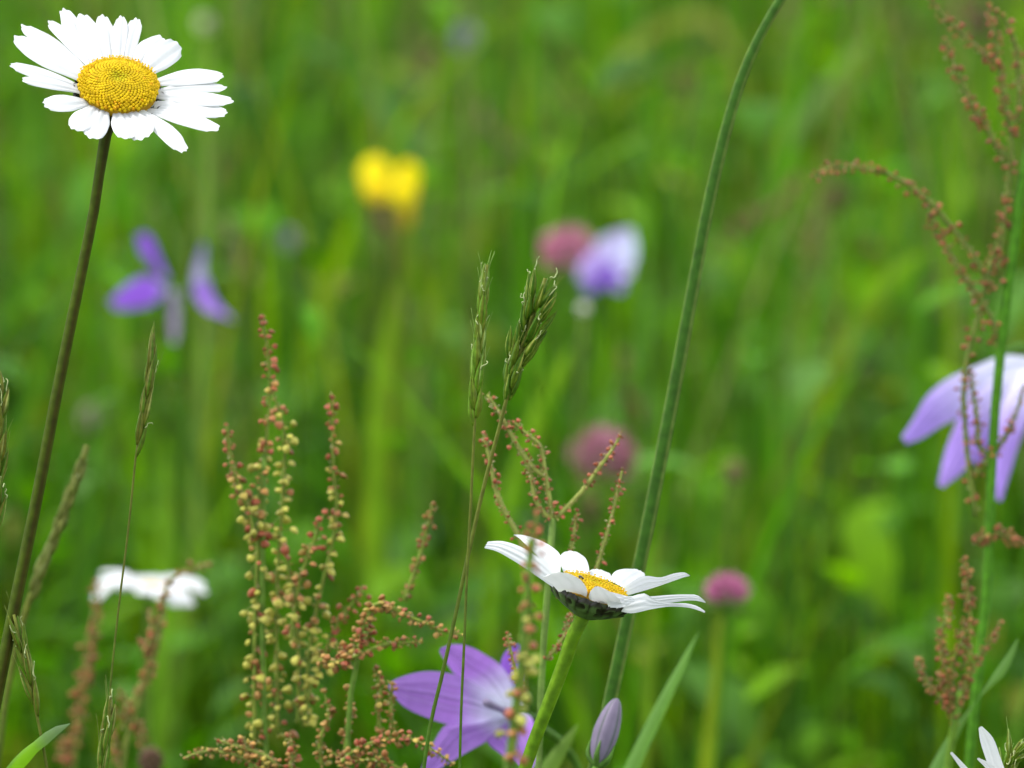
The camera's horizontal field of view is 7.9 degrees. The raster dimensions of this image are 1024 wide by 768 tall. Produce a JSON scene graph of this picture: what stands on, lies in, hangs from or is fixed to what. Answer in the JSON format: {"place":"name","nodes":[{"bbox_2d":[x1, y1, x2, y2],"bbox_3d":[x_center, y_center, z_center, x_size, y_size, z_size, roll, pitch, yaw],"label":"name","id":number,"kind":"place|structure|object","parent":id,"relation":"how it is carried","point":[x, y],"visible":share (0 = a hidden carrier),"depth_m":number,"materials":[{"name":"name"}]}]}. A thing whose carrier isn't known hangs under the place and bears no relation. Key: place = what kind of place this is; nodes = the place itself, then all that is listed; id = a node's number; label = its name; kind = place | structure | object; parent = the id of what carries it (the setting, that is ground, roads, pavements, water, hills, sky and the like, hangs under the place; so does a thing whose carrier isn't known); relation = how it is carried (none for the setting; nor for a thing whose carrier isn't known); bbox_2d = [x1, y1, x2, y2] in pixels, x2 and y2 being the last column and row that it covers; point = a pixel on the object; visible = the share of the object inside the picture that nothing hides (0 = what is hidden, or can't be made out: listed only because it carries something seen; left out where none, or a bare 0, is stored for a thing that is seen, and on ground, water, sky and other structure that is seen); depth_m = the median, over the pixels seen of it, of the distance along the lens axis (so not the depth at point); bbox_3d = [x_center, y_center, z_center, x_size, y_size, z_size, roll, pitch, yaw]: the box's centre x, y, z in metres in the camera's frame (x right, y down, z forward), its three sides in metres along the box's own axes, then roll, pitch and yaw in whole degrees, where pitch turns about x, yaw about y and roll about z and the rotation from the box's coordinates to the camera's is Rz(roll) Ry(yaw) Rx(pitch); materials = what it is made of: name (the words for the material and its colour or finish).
{"place":"outdoors","nodes":[
{"label":"outdoors","id":0,"kind":"place"},
{"bbox_2d":[0,370,12,525],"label":"flowering grass","id":1,"kind":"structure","parent":0,"point":[4,403],"depth_m":1.49,"materials":[{"name":"green plant"}]},
{"bbox_2d":[96,675,119,767],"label":"flowering grass","id":2,"kind":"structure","parent":0,"point":[107,730],"depth_m":1.50,"materials":[{"name":"green plant"}]},
{"bbox_2d":[458,250,494,767],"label":"flowering grass","id":3,"kind":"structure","parent":0,"point":[477,365],"depth_m":1.50,"materials":[{"name":"green plant"}]},
{"bbox_2d":[0,0,1023,767],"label":"meadow grass","id":4,"kind":"structure","parent":0,"point":[354,232],"depth_m":2.54,"materials":[{"name":"green plant"}]},
{"bbox_2d":[998,717,1023,767],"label":"flowering grass","id":5,"kind":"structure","parent":0,"point":[1012,759],"depth_m":1.51,"materials":[{"name":"green plant"}]},
{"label":"ground","id":6,"kind":"structure","parent":0,"visible":0},
{"bbox_2d":[4,592,47,767],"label":"flowering grass","id":7,"kind":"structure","parent":6,"relation":"on","point":[19,636],"depth_m":1.50,"materials":[{"name":"green plant"}]},
{"bbox_2d":[7,723,69,767],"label":"grass blade","id":8,"kind":"object","parent":6,"relation":"on","point":[23,757],"depth_m":1.50,"materials":[{"name":"green plant"}]},
{"bbox_2d":[0,445,89,763],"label":"flowering grass","id":9,"kind":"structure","parent":6,"relation":"on","point":[61,519],"depth_m":1.62,"materials":[{"name":"green plant"}]},
{"bbox_2d":[55,579,103,767],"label":"sorrel","id":10,"kind":"object","parent":6,"relation":"on","point":[80,693],"visible":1,"depth_m":1.75,"materials":[{"name":"brown plant"}]},
{"bbox_2d":[81,403,106,587],"bbox_3d":[-0.151,0.112,2.533,0.010,0.220,0.046,-7,12,-36],"label":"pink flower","id":11,"kind":"object","parent":6,"relation":"on","point":[92,419],"visible":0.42,"depth_m":2.50,"materials":[{"name":"plant"}]},
{"bbox_2d":[0,8,233,708],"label":"oxeye daisy","id":12,"kind":"object","parent":6,"relation":"on","point":[116,88],"visible":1,"depth_m":1.50,"materials":[{"name":"white plant"}]},
{"bbox_2d":[109,324,162,691],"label":"flowering grass","id":13,"kind":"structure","parent":6,"relation":"on","point":[145,404],"depth_m":1.50,"materials":[{"name":"green plant"}]},
{"bbox_2d":[91,570,207,749],"bbox_3d":[-0.088,0.189,1.894,0.030,0.290,0.049,2,10,10],"label":"oxeye daisy","id":14,"kind":"object","parent":6,"relation":"on","point":[147,586],"visible":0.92,"depth_m":1.86,"materials":[{"name":"white plant"}]},
{"bbox_2d":[138,746,163,767],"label":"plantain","id":15,"kind":"object","parent":6,"relation":"on","point":[152,757],"visible":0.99,"depth_m":1.78,"materials":[{"name":"brown plant"}]},
{"bbox_2d":[110,560,212,767],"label":"sorrel","id":16,"kind":"object","parent":6,"relation":"on","point":[148,674],"visible":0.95,"depth_m":1.68,"materials":[{"name":"plant"}]},
{"bbox_2d":[152,436,172,767],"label":"grass blade","id":17,"kind":"object","parent":6,"relation":"on","point":[162,675],"depth_m":2.15,"materials":[{"name":"green plant"}]},
{"bbox_2d":[109,233,247,767],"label":"bellflower","id":18,"kind":"object","parent":6,"relation":"on","point":[142,291],"visible":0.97,"depth_m":2.13,"materials":[{"name":"purple plant"}]},
{"bbox_2d":[168,44,211,761],"bbox_3d":[-0.099,0.082,2.267,0.029,0.371,0.020,-6,12,-31],"label":"grass blade","id":19,"kind":"object","parent":6,"relation":"on","point":[202,355],"depth_m":2.25,"materials":[{"name":"green plant"}]},
{"bbox_2d":[178,15,211,530],"bbox_3d":[-0.119,0.034,2.642,0.006,0.336,0.041,-8,13,-39],"label":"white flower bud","id":20,"kind":"object","parent":6,"relation":"on","point":[204,24],"visible":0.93,"depth_m":2.61,"materials":[{"name":"plant"}]},
{"bbox_2d":[180,732,302,767],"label":"sorrel","id":21,"kind":"object","parent":6,"relation":"on","point":[249,756],"visible":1,"depth_m":1.56,"materials":[{"name":"brown plant"}]},
{"bbox_2d":[226,104,297,588],"bbox_3d":[-0.092,0.041,2.717,0.031,0.296,0.004,5,11,28],"label":"grass blade","id":22,"kind":"object","parent":6,"relation":"on","point":[267,239],"depth_m":2.70,"materials":[{"name":"green plant"}]},
{"bbox_2d":[275,229,297,574],"bbox_3d":[-0.079,0.072,2.635,0.008,0.262,0.035,0,10,0],"label":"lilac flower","id":23,"kind":"object","parent":6,"relation":"on","point":[289,241],"visible":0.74,"depth_m":2.60,"materials":[{"name":"green plant"}]},
{"bbox_2d":[221,315,438,761],"bbox_3d":[-0.040,0.182,1.618,0.046,0.399,0.022,-5,11,-28],"label":"sorrel","id":24,"kind":"object","parent":6,"relation":"on","point":[260,536],"visible":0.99,"depth_m":1.59,"materials":[{"name":"green plant"}]},
{"bbox_2d":[352,283,395,767],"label":"grass blade","id":25,"kind":"object","parent":6,"relation":"on","point":[374,504],"depth_m":2.30,"materials":[{"name":"green plant"}]},
{"bbox_2d":[312,594,462,767],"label":"sorrel","id":26,"kind":"object","parent":6,"relation":"on","point":[346,651],"visible":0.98,"depth_m":1.56,"materials":[{"name":"plant"}]},
{"bbox_2d":[359,156,418,648],"bbox_3d":[-0.029,0.078,2.460,0.018,0.313,0.054,7,12,35],"label":"birdsfoot trefoil","id":27,"kind":"object","parent":6,"relation":"on","point":[400,194],"visible":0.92,"depth_m":2.42,"materials":[{"name":"yellow plant"}]},
{"bbox_2d":[362,82,459,482],"bbox_3d":[-0.038,0.028,2.822,0.037,0.286,0.007,4,11,20],"label":"grass blade","id":28,"kind":"object","parent":6,"relation":"on","point":[409,140],"depth_m":2.80,"materials":[{"name":"green plant"}]},
{"bbox_2d":[453,25,486,550],"bbox_3d":[-0.009,0.025,2.741,0.010,0.320,0.041,5,11,27],"label":"blue flower","id":29,"kind":"object","parent":6,"relation":"on","point":[459,38],"visible":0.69,"depth_m":2.71,"materials":[{"name":"plant"}]},
{"bbox_2d":[388,644,581,767],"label":"bellflower","id":30,"kind":"object","parent":6,"relation":"on","point":[489,683],"visible":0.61,"depth_m":1.60,"materials":[{"name":"purple plant"}]},
{"bbox_2d":[422,256,562,767],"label":"flowering grass","id":31,"kind":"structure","parent":6,"relation":"on","point":[522,347],"depth_m":1.51,"materials":[{"name":"green plant"}]},
{"bbox_2d":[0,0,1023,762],"bbox_3d":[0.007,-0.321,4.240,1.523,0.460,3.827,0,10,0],"label":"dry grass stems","id":32,"kind":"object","parent":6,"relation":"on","point":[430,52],"visible":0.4,"depth_m":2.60,"materials":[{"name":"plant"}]},
{"bbox_2d":[495,509,544,767],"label":"sorrel","id":33,"kind":"object","parent":6,"relation":"on","point":[523,658],"visible":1,"depth_m":1.36,"materials":[{"name":"green plant"}]},
{"bbox_2d":[473,348,572,767],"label":"grass blade","id":34,"kind":"object","parent":6,"relation":"on","point":[537,420],"depth_m":2.20,"materials":[{"name":"green plant"}]},
{"bbox_2d":[479,392,625,767],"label":"sorrel","id":35,"kind":"object","parent":6,"relation":"on","point":[551,517],"visible":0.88,"depth_m":1.55,"materials":[{"name":"green plant"}]},
{"bbox_2d":[542,724,577,767],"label":"grass blade","id":36,"kind":"object","parent":6,"relation":"on","point":[556,756],"depth_m":1.63,"materials":[{"name":"green plant"}]},
{"bbox_2d":[533,223,595,712],"bbox_3d":[0.009,0.098,2.363,0.048,0.306,0.021,7,12,36],"label":"red clover","id":37,"kind":"object","parent":6,"relation":"on","point":[555,244],"visible":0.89,"depth_m":2.33,"materials":[{"name":"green plant"}]},
{"bbox_2d":[574,302,592,740],"bbox_3d":[0.034,0.126,2.192,0.005,0.310,0.045,9,14,42],"label":"white flower bud","id":38,"kind":"object","parent":6,"relation":"on","point":[583,311],"visible":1,"depth_m":2.16,"materials":[{"name":"plant"}]},
{"bbox_2d":[574,497,603,757],"bbox_3d":[0.014,0.148,2.284,0.009,0.236,0.044,-7,12,-33],"label":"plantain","id":39,"kind":"object","parent":6,"relation":"on","point":[591,505],"visible":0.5,"depth_m":2.25,"materials":[{"name":"plant"}]},
{"bbox_2d":[485,534,704,767],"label":"oxeye daisy","id":40,"kind":"object","parent":6,"relation":"on","point":[594,594],"visible":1,"depth_m":1.50,"materials":[{"name":"white plant"}]},
{"bbox_2d":[585,698,621,767],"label":"bellflower bud","id":41,"kind":"object","parent":6,"relation":"on","point":[601,744],"visible":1,"depth_m":1.55,"materials":[{"name":"purple plant"}]},
{"bbox_2d":[566,423,647,712],"bbox_3d":[0.033,0.141,2.233,0.026,0.267,0.052,5,11,24],"label":"red clover","id":42,"kind":"object","parent":6,"relation":"on","point":[623,457],"visible":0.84,"depth_m":2.20,"materials":[{"name":"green plant"}]},
{"bbox_2d":[578,229,648,640],"bbox_3d":[0.038,0.099,2.353,0.021,0.307,0.105,3,10,16],"label":"bellflower","id":43,"kind":"object","parent":6,"relation":"on","point":[610,260],"visible":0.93,"depth_m":2.30,"materials":[{"name":"purple plant"}]},
{"bbox_2d":[640,545,656,767],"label":"grass blade","id":44,"kind":"object","parent":6,"relation":"on","point":[650,673],"depth_m":2.00,"materials":[{"name":"green plant"}]},
{"bbox_2d":[624,632,698,767],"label":"grass blade","id":45,"kind":"object","parent":6,"relation":"on","point":[642,744],"depth_m":1.63,"materials":[{"name":"green plant"}]},
{"bbox_2d":[614,13,752,457],"bbox_3d":[0.067,0.002,2.927,0.054,0.299,0.012,0,10,2],"label":"grass blade","id":46,"kind":"object","parent":6,"relation":"on","point":[650,33],"depth_m":2.90,"materials":[{"name":"green plant"}]},
{"bbox_2d":[672,69,696,453],"bbox_3d":[0.064,0.022,2.837,0.011,0.291,0.036,0,10,0],"label":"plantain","id":47,"kind":"object","parent":6,"relation":"on","point":[679,89],"visible":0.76,"depth_m":2.80,"materials":[{"name":"green plant"}]},
{"bbox_2d":[588,0,785,767],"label":"arching stem","id":48,"kind":"object","parent":6,"relation":"on","point":[619,658],"visible":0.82,"depth_m":1.57,"materials":[{"name":"green plant"}]},
{"bbox_2d":[700,618,722,767],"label":"grass blade","id":49,"kind":"object","parent":6,"relation":"on","point":[707,753],"depth_m":1.95,"materials":[{"name":"green plant"}]},
{"bbox_2d":[699,570,752,767],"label":"red clover","id":50,"kind":"object","parent":6,"relation":"on","point":[730,586],"visible":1,"depth_m":1.93,"materials":[{"name":"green plant"}]},
{"bbox_2d":[724,461,742,767],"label":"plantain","id":51,"kind":"object","parent":6,"relation":"on","point":[734,472],"visible":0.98,"depth_m":2.20,"materials":[{"name":"green plant"}]},
{"bbox_2d":[740,72,835,578],"bbox_3d":[0.094,0.047,2.625,0.040,0.316,0.011,1,10,8],"label":"grass blade","id":52,"kind":"object","parent":6,"relation":"on","point":[810,111],"depth_m":2.60,"materials":[{"name":"green plant"}]},
{"bbox_2d":[727,332,866,675],"bbox_3d":[0.092,0.103,2.519,0.054,0.243,0.010,1,10,7],"label":"grass blade","id":53,"kind":"object","parent":6,"relation":"on","point":[820,356],"depth_m":2.50,"materials":[{"name":"green plant"}]},
{"bbox_2d":[823,185,848,648],"bbox_3d":[0.109,0.074,2.538,0.009,0.292,0.035,0,10,0],"label":"plantain","id":54,"kind":"object","parent":6,"relation":"on","point":[842,199],"visible":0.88,"depth_m":2.51,"materials":[{"name":"green plant"}]},
{"bbox_2d":[807,250,930,718],"bbox_3d":[0.110,0.102,2.373,0.044,0.294,0.011,1,10,8],"label":"grass blade","id":55,"kind":"object","parent":6,"relation":"on","point":[912,262],"depth_m":2.35,"materials":[{"name":"green plant"}]},
{"bbox_2d":[810,0,1023,767],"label":"sorrel","id":56,"kind":"object","parent":6,"relation":"on","point":[989,536],"visible":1,"depth_m":1.64,"materials":[{"name":"plant"}]},
{"bbox_2d":[914,556,1004,767],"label":"sorrel","id":57,"kind":"object","parent":6,"relation":"on","point":[951,703],"visible":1,"depth_m":1.61,"materials":[{"name":"plant"}]},
{"bbox_2d":[929,0,990,610],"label":"plantain","id":58,"kind":"object","parent":6,"relation":"on","point":[977,34],"visible":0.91,"depth_m":2.50,"materials":[{"name":"green plant"}]},
{"bbox_2d":[902,344,1023,500],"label":"bellflower","id":59,"kind":"object","parent":6,"relation":"on","point":[940,405],"visible":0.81,"depth_m":1.75,"materials":[{"name":"purple plant"}]},
{"bbox_2d":[930,639,1017,767],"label":"grass blade","id":60,"kind":"object","parent":6,"relation":"on","point":[998,674],"depth_m":1.62,"materials":[{"name":"green plant"}]},
{"bbox_2d":[950,726,1003,767],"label":"oxeye daisy","id":61,"kind":"object","parent":6,"relation":"on","point":[990,751],"visible":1,"depth_m":1.49,"materials":[{"name":"white plant"}]}
]}

